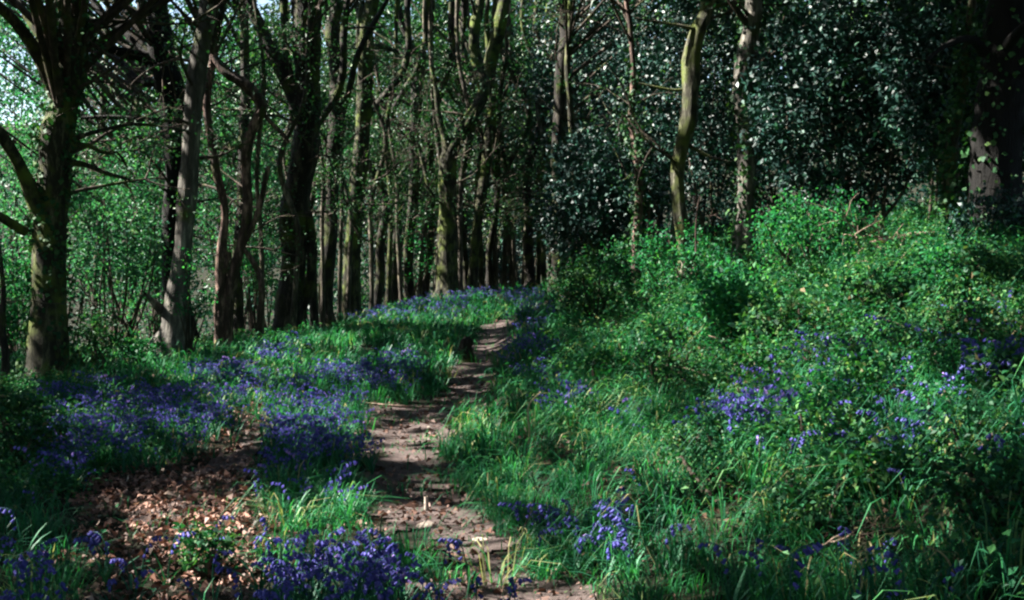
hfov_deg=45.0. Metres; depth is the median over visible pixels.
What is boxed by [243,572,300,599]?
bluebell
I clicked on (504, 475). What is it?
grass
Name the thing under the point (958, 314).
bramble mound
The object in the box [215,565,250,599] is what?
bluebell
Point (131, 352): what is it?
shrub
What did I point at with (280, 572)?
bluebell
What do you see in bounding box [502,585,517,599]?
bluebell
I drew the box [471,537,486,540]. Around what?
stone
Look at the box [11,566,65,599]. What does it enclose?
bluebell
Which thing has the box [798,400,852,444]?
bluebell
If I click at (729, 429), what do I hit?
bluebell
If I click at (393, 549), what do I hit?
bluebell
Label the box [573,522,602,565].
bluebell
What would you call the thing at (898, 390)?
bluebell
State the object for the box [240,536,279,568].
bluebell
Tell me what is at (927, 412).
bluebell
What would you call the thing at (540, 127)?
tree
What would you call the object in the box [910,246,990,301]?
bramble mound
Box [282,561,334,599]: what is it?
bluebell
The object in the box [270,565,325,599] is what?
bluebell
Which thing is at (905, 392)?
bluebell
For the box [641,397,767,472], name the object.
bramble mound
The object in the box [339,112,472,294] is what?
holly bush
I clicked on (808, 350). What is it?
bramble mound
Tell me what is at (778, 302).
bramble mound
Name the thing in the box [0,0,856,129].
sky
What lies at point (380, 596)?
bluebell
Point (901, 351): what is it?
bramble mound
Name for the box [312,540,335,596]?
bluebell
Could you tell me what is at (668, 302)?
undergrowth
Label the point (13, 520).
bluebell
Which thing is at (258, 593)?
bluebell
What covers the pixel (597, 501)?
bluebell
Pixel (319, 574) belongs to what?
bluebell
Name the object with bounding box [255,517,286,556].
bluebell
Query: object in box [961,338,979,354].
bluebell
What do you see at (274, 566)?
bluebell
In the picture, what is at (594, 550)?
bluebell
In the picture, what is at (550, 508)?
bluebell
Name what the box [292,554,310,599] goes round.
bluebell
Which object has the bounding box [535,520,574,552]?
bluebell
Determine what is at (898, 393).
bluebell
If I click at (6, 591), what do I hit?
bluebell
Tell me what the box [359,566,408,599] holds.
bluebell
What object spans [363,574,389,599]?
bluebell
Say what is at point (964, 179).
holly bush
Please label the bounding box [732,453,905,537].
bramble mound
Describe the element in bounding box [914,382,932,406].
bluebell
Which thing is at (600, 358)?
bramble mound
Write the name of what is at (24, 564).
bluebell
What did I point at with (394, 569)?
bluebell
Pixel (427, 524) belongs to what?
stone
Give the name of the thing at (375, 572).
bluebell
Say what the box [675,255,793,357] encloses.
bramble bush
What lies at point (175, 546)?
bluebell
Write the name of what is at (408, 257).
woodland tree
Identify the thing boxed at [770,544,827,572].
bluebell
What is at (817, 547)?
bluebell
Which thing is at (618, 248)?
bramble bush
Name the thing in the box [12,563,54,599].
bluebell
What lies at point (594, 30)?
woodland tree
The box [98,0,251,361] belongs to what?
woodland tree
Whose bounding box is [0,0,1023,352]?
wood
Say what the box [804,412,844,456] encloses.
bluebell
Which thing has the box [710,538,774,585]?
bluebell
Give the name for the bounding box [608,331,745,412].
bramble mound
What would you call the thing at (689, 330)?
bramble mound
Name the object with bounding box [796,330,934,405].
bramble mound
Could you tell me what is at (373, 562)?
bluebell
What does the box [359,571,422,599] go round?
bluebell
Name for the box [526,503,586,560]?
bluebell
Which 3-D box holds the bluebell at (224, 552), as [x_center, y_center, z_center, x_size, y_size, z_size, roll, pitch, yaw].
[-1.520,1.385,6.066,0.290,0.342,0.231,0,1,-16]
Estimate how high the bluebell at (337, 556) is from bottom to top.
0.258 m
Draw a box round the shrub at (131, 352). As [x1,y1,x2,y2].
[113,327,173,366]
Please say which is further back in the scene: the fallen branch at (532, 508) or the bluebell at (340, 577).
the fallen branch at (532, 508)
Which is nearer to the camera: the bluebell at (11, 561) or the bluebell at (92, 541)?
the bluebell at (11, 561)
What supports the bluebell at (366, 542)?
on the ground at (382, 521)
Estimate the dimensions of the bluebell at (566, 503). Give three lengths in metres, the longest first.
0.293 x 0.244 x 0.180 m
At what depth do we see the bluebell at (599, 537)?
6.60 m
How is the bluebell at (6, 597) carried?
on the ground at (382, 521)
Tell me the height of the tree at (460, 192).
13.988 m
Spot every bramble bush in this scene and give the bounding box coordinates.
[0,379,69,475]
[164,520,246,577]
[544,242,643,323]
[545,257,595,297]
[598,228,668,273]
[619,217,742,297]
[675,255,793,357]
[729,276,843,365]
[740,181,881,274]
[831,264,934,330]
[901,233,982,279]
[938,237,1023,304]
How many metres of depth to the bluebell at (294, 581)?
6.27 m
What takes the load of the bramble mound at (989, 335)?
on the ground at (382, 521)
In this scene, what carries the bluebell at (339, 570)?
on the ground at (382, 521)
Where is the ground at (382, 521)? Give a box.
[0,99,1023,599]
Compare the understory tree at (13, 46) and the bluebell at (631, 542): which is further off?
the understory tree at (13, 46)
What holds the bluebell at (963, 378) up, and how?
on the ground at (382, 521)
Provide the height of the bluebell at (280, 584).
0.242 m
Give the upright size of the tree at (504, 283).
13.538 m
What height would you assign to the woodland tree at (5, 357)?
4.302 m
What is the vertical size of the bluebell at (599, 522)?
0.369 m
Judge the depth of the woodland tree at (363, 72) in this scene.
33.73 m
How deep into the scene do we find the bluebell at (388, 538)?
6.49 m
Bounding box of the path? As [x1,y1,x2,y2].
[126,319,594,599]
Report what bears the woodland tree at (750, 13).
on the ground at (382, 521)
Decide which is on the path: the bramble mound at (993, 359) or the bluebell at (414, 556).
the bluebell at (414, 556)
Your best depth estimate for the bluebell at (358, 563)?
5.89 m
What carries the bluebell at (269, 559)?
on the ground at (382, 521)
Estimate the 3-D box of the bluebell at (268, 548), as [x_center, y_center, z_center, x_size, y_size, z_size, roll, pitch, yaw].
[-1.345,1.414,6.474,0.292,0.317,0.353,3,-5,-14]
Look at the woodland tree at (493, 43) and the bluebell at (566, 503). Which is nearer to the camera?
the bluebell at (566, 503)
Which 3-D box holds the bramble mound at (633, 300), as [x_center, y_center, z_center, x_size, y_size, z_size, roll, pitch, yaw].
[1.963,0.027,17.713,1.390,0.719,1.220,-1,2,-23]
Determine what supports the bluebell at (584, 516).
on the ground at (382, 521)
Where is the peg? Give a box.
[424,496,428,510]
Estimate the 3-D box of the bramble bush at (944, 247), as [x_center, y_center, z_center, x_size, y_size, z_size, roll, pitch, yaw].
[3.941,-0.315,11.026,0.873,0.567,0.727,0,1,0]
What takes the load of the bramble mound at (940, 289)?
on the ground at (382, 521)
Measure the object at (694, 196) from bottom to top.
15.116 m
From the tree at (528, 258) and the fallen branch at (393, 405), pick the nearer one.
the fallen branch at (393, 405)
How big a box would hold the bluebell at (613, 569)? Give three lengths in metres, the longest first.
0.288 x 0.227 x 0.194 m
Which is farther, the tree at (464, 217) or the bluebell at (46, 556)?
the tree at (464, 217)
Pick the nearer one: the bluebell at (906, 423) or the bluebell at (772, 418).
the bluebell at (906, 423)
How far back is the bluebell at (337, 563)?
6.22 m
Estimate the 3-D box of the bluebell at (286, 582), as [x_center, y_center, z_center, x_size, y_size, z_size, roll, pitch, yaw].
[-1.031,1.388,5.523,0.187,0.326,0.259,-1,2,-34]
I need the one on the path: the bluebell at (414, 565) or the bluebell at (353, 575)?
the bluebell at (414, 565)
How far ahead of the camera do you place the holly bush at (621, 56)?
27.74 m
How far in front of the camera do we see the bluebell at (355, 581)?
5.89 m
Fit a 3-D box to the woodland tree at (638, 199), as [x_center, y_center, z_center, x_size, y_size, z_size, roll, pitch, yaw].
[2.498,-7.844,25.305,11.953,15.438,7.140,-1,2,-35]
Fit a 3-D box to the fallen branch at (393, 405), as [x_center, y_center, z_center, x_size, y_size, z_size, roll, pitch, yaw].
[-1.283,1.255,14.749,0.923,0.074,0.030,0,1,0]
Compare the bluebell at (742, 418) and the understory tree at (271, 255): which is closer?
the bluebell at (742, 418)
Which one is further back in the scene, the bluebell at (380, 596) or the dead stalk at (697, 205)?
the dead stalk at (697, 205)
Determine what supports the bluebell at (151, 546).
on the ground at (382, 521)
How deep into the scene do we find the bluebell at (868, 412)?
7.11 m
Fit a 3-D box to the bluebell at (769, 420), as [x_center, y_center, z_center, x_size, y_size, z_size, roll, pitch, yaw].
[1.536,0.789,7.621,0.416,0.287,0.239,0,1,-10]
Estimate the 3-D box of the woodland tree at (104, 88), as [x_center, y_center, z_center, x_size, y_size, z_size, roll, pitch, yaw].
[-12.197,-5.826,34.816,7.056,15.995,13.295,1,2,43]
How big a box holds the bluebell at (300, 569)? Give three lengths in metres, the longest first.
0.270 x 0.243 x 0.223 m
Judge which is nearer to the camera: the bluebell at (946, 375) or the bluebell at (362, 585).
the bluebell at (362, 585)
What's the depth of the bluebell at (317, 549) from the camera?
6.32 m
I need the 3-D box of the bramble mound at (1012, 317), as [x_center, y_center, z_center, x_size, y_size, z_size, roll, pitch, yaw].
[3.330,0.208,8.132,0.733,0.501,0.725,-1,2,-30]
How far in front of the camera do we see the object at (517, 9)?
49.67 m
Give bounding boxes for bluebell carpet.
[0,284,1023,558]
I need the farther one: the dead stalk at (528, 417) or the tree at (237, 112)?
the tree at (237, 112)
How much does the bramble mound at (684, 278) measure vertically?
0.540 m
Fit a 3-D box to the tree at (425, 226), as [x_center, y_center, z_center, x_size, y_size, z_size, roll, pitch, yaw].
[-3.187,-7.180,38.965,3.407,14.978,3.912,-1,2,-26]
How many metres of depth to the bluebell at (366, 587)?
5.83 m
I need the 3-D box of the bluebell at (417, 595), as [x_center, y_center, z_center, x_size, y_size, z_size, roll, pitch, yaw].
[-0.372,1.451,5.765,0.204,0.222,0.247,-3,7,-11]
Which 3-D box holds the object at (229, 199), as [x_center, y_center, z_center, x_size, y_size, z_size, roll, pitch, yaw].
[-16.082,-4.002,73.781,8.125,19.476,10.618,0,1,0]
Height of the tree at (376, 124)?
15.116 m
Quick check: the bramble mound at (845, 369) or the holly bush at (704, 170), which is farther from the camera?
the holly bush at (704, 170)
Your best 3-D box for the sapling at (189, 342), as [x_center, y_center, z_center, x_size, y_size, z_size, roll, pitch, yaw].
[-5.594,0.097,21.269,1.049,2.058,0.675,0,1,0]
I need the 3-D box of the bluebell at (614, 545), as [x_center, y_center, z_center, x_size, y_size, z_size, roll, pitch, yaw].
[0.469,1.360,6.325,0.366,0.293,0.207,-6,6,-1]
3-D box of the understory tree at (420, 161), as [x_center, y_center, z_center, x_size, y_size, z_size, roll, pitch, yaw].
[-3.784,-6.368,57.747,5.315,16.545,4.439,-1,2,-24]
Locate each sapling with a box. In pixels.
[2,248,30,356]
[66,161,172,353]
[70,300,133,370]
[158,246,217,358]
[240,242,276,335]
[374,199,438,300]
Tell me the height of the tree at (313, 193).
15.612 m
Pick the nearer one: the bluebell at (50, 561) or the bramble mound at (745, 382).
the bluebell at (50, 561)
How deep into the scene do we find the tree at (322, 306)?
29.43 m
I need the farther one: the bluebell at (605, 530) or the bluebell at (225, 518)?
the bluebell at (225, 518)
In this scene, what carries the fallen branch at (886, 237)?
on the ground at (382, 521)
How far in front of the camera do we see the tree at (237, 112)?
43.61 m
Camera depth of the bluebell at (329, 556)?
6.06 m
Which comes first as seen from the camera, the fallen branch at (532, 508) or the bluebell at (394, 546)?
the bluebell at (394, 546)
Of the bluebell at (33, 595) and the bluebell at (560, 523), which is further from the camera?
the bluebell at (560, 523)
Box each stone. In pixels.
[416,521,436,530]
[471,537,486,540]
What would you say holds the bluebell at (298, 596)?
on the ground at (382, 521)
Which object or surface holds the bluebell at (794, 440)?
on the ground at (382, 521)
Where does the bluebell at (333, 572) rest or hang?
on the ground at (382, 521)
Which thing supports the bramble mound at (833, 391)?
on the ground at (382, 521)
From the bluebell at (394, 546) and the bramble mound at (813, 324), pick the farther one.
the bramble mound at (813, 324)
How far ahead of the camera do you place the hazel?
23.90 m
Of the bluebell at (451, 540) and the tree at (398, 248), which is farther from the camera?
the tree at (398, 248)
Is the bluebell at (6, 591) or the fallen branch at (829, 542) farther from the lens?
the fallen branch at (829, 542)
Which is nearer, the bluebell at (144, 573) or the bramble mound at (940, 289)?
the bluebell at (144, 573)
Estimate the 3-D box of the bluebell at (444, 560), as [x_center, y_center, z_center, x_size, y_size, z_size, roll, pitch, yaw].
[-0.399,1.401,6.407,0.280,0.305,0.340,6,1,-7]
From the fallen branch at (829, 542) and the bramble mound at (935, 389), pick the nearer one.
the fallen branch at (829, 542)
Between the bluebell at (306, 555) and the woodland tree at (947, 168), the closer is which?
the bluebell at (306, 555)
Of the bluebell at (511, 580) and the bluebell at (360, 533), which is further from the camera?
the bluebell at (360, 533)
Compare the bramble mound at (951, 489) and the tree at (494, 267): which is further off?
the tree at (494, 267)
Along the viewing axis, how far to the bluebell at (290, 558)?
6.44 m
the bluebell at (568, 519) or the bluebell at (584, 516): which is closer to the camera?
the bluebell at (568, 519)
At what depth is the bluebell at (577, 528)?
6.80 m
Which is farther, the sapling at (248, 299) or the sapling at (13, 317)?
the sapling at (248, 299)
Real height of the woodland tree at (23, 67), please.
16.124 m
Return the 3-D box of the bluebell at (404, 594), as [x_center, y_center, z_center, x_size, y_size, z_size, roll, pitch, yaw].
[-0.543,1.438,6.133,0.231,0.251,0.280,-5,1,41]
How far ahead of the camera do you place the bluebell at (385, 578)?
6.06 m
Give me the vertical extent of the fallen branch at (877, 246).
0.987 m
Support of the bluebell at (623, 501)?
on the ground at (382, 521)
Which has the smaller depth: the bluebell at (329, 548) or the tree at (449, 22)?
the bluebell at (329, 548)
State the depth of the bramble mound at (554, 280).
27.79 m
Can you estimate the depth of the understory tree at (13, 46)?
41.46 m
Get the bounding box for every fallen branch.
[366,402,442,407]
[504,437,543,568]
[801,504,925,560]
[811,193,941,265]
[834,307,923,365]
[839,233,933,274]
[867,224,902,259]
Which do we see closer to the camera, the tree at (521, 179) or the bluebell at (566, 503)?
the bluebell at (566, 503)
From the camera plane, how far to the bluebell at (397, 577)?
5.64 m
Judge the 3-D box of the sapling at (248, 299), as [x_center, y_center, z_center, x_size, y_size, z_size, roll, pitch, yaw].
[-5.832,-0.157,28.061,0.987,2.324,0.759,0,1,-14]
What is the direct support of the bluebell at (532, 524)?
on the ground at (382, 521)
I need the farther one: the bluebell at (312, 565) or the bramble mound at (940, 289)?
the bramble mound at (940, 289)
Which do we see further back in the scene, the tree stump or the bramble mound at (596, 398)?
the tree stump
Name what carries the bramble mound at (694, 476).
on the ground at (382, 521)
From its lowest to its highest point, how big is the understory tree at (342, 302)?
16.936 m
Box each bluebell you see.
[0,507,56,559]
[0,536,30,574]
[0,550,43,592]
[0,594,20,599]
[3,559,75,599]
[3,589,21,599]
[5,559,53,599]
[11,537,56,583]
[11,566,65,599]
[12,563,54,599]
[16,559,34,599]
[20,552,49,596]
[21,550,57,592]
[30,592,50,599]
[55,582,67,599]
[72,535,117,586]
[77,531,146,585]
[91,578,142,599]
[109,557,142,598]
[115,569,161,599]
[120,535,167,591]
[149,531,195,588]
[173,550,232,599]
[176,578,196,599]
[204,515,234,555]
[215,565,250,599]
[226,537,282,589]
[238,559,285,599]
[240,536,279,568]
[243,561,295,599]
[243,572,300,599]
[245,555,297,586]
[247,538,302,582]
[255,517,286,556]
[255,565,318,599]
[255,588,270,599]
[257,569,311,599]
[260,565,290,599]
[261,552,281,596]
[261,556,304,598]
[261,590,279,599]
[265,529,319,580]
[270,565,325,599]
[270,566,307,599]
[271,565,323,598]
[271,566,317,599]
[271,586,310,599]
[278,575,288,596]
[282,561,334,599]
[283,535,306,571]
[283,579,293,599]
[285,552,326,599]
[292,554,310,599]
[292,572,314,598]
[292,583,323,599]
[297,563,321,597]
[301,538,333,599]
[301,551,334,599]
[303,553,318,591]
[304,546,345,586]
[305,570,340,599]
[307,552,332,590]
[309,586,354,599]
[310,567,350,599]
[310,571,340,598]
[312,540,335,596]
[312,555,351,599]
[317,541,359,586]
[317,571,360,599]
[318,527,353,595]
[319,554,359,595]
[320,556,350,599]
[320,594,339,599]
[327,572,388,599]
[331,536,391,586]
[331,547,367,576]
[335,561,357,579]
[336,542,384,598]
[336,576,368,598]
[336,584,372,599]
[338,558,395,599]
[341,566,381,599]
[344,566,380,599]
[344,568,388,599]
[350,540,361,586]
[350,548,392,599]
[351,560,373,598]
[352,577,394,596]
[354,535,405,591]
[354,548,417,590]
[356,531,381,560]
[356,552,367,577]
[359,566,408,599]
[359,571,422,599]
[360,573,386,599]
[362,528,418,590]
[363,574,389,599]
[366,556,396,599]
[367,559,410,599]
[374,566,424,599]
[375,573,409,599]
[377,593,390,599]
[381,570,408,593]
[383,578,417,599]
[383,589,393,599]
[384,565,420,599]
[386,543,439,595]
[387,554,399,597]
[391,562,419,599]
[402,571,468,599]
[405,552,446,599]
[408,539,461,591]
[412,593,425,599]
[423,578,460,599]
[426,582,465,599]
[436,538,480,593]
[470,576,482,599]
[497,577,531,599]
[498,502,541,549]
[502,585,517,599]
[506,576,514,599]
[512,511,536,542]
[525,509,561,542]
[525,528,554,571]
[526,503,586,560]
[533,510,545,539]
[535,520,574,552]
[539,515,578,553]
[543,504,571,545]
[548,525,595,568]
[553,498,580,547]
[557,537,591,572]
[570,507,597,534]
[571,505,633,557]
[571,540,631,587]
[573,498,611,564]
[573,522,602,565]
[573,538,599,574]
[576,534,603,574]
[580,499,604,529]
[590,504,640,556]
[591,533,630,576]
[592,487,630,534]
[597,523,632,573]
[597,535,619,563]
[599,526,642,566]
[601,496,638,557]
[601,506,656,578]
[602,514,669,578]
[607,505,644,555]
[611,516,638,564]
[618,545,645,577]
[637,523,695,572]
[697,542,776,599]
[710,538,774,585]
[719,408,753,451]
[723,427,742,448]
[731,550,773,599]
[736,417,750,450]
[737,408,770,447]
[746,403,779,444]
[746,542,844,599]
[751,416,769,456]
[754,406,795,446]
[755,435,776,459]
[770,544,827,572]
[774,393,794,448]
[775,430,821,470]
[789,438,803,476]
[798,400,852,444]
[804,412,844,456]
[827,432,848,442]
[831,565,888,599]
[837,526,851,594]
[837,541,854,572]
[854,537,900,574]
[856,410,892,446]
[867,546,936,599]
[868,435,906,461]
[873,395,889,438]
[878,588,908,599]
[887,468,919,503]
[888,388,914,415]
[890,390,930,436]
[893,564,963,599]
[895,392,903,416]
[895,417,932,455]
[900,420,908,435]
[912,420,923,437]
[913,386,954,425]
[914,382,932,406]
[918,409,953,444]
[927,353,972,398]
[942,372,972,397]
[951,344,969,388]
[957,365,973,417]
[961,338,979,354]
[971,362,998,394]
[976,445,1006,486]
[981,360,1011,388]
[986,433,1019,490]
[1002,447,1023,492]
[1007,335,1015,357]
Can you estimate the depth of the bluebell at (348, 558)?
5.98 m
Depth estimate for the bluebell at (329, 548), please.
6.44 m
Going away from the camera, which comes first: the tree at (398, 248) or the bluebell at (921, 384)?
the bluebell at (921, 384)
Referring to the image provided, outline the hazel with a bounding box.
[124,0,344,345]
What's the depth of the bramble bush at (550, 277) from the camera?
28.26 m
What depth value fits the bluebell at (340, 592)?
5.75 m
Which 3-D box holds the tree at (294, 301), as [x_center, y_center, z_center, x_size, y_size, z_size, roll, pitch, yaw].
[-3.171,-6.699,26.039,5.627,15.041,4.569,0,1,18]
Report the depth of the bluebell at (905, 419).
7.04 m
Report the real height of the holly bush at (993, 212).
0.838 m
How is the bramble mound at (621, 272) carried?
on the ground at (382, 521)
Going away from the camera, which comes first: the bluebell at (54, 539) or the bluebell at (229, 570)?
the bluebell at (229, 570)
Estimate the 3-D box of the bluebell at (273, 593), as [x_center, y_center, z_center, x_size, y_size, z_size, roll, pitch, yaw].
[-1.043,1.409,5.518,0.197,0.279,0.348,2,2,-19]
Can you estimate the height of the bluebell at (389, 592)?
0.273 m
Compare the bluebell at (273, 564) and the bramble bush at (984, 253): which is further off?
the bramble bush at (984, 253)
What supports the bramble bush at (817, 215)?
on the ground at (382, 521)
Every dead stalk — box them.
[527,391,540,445]
[689,192,718,251]
[926,546,954,595]
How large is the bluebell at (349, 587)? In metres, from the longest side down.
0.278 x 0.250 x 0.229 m
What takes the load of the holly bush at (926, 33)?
on the ground at (382, 521)
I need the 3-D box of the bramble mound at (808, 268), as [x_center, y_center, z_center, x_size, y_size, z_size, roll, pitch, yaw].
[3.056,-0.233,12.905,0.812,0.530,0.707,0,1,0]
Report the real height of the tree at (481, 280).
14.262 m
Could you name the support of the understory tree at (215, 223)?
on the ground at (382, 521)
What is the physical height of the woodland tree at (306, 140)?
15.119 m
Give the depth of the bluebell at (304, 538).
6.74 m
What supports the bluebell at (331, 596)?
on the ground at (382, 521)
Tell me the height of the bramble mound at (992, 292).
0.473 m
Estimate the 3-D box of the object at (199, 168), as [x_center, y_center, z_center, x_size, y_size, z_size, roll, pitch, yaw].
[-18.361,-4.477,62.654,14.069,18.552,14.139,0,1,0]
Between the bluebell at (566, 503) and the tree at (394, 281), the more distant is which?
the tree at (394, 281)
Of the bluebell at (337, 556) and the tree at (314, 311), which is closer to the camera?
the bluebell at (337, 556)
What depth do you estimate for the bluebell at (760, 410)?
7.58 m
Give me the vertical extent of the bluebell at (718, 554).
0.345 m
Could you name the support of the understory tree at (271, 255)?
on the ground at (382, 521)
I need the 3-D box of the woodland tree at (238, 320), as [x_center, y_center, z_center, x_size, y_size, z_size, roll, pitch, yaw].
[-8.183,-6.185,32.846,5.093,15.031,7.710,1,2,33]
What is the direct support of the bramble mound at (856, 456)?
on the ground at (382, 521)
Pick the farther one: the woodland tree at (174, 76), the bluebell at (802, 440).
the woodland tree at (174, 76)
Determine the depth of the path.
9.65 m
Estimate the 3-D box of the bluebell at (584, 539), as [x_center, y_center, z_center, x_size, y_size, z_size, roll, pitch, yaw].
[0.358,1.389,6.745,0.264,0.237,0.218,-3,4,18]
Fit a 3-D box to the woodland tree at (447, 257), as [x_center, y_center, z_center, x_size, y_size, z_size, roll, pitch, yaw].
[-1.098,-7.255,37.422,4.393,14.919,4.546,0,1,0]
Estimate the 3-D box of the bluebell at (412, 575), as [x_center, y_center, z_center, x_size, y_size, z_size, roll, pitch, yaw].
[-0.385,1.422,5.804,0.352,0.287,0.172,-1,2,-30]
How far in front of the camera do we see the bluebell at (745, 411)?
7.55 m
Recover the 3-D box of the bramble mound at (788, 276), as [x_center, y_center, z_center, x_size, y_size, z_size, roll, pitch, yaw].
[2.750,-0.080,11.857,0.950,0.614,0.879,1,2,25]
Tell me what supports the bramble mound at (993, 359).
on the ground at (382, 521)
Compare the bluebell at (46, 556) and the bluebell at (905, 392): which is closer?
the bluebell at (46, 556)
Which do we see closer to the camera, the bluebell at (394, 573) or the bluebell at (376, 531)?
the bluebell at (394, 573)
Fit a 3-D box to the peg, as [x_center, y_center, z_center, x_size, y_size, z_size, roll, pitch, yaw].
[-0.600,1.443,8.669,0.036,0.132,0.035,0,1,0]
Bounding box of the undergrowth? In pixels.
[0,192,1023,599]
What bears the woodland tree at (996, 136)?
on the ground at (382, 521)
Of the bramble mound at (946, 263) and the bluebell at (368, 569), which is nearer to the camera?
the bluebell at (368, 569)
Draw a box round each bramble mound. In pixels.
[543,272,608,301]
[553,290,595,311]
[553,333,675,385]
[572,309,636,340]
[573,376,666,434]
[594,259,658,286]
[598,277,692,318]
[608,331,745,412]
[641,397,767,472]
[651,441,799,509]
[660,267,709,293]
[667,304,718,345]
[670,279,712,318]
[673,324,765,372]
[697,330,821,392]
[697,370,791,422]
[703,244,776,278]
[723,288,814,337]
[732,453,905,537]
[752,302,870,352]
[753,388,894,472]
[757,260,841,306]
[767,253,831,288]
[780,371,916,421]
[781,320,873,373]
[795,409,942,517]
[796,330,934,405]
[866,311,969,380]
[880,395,1023,487]
[893,368,1022,433]
[904,261,1005,319]
[906,289,1011,348]
[908,431,1023,555]
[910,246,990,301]
[945,313,1023,371]
[958,294,1023,347]
[959,327,1023,409]
[960,250,1023,303]
[964,269,1023,321]
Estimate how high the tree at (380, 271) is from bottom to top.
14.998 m
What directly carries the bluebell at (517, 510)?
on the ground at (382, 521)
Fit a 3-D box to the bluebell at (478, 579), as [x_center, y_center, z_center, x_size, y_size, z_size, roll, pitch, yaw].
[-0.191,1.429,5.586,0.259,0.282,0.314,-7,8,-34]
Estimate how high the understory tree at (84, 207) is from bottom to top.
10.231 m
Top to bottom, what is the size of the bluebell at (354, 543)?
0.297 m
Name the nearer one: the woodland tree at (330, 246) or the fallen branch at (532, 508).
the fallen branch at (532, 508)
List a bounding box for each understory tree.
[0,0,96,351]
[0,65,121,349]
[67,36,195,344]
[93,107,213,340]
[194,10,285,328]
[228,138,285,329]
[316,15,383,315]
[375,6,483,296]
[498,6,580,275]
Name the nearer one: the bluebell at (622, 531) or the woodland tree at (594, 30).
the bluebell at (622, 531)
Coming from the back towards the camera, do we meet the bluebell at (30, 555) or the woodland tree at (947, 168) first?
the woodland tree at (947, 168)
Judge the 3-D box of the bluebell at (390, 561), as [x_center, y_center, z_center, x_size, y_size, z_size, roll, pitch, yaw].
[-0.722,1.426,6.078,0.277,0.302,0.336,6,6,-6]
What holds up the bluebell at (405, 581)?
on the path
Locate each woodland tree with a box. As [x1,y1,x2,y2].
[0,0,236,346]
[0,0,252,345]
[0,0,252,382]
[0,235,132,387]
[3,0,289,340]
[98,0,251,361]
[146,0,323,334]
[211,0,369,335]
[267,0,413,326]
[279,0,481,299]
[292,0,440,319]
[402,0,520,298]
[430,0,537,290]
[448,0,677,274]
[494,0,694,295]
[505,0,729,284]
[574,0,808,285]
[700,0,842,269]
[806,0,987,238]
[925,0,1023,228]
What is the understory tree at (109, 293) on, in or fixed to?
on the ground at (382, 521)
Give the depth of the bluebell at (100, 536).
6.64 m
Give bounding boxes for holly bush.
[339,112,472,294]
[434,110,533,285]
[466,0,581,282]
[514,0,622,271]
[514,0,659,274]
[528,119,671,280]
[567,0,698,241]
[587,0,720,255]
[626,0,783,251]
[678,0,852,235]
[731,0,939,244]
[867,0,986,225]
[911,0,1023,204]
[938,181,1023,246]
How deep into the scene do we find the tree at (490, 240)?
40.37 m
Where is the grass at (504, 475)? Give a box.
[0,203,1023,599]
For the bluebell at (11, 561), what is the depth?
5.95 m
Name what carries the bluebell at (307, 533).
on the ground at (382, 521)
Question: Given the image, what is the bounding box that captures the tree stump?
[457,335,476,362]
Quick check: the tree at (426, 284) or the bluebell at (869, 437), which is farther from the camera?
the tree at (426, 284)
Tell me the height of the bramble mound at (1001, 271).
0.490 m
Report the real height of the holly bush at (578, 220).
4.153 m
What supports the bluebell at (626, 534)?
on the ground at (382, 521)
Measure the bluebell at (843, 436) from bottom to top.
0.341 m
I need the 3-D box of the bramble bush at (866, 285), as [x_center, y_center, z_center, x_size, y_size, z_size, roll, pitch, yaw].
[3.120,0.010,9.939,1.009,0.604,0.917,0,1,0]
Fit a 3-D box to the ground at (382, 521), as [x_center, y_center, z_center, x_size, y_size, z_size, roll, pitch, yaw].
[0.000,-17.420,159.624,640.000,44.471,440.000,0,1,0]
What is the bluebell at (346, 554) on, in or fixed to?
on the ground at (382, 521)
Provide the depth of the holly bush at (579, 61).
35.55 m

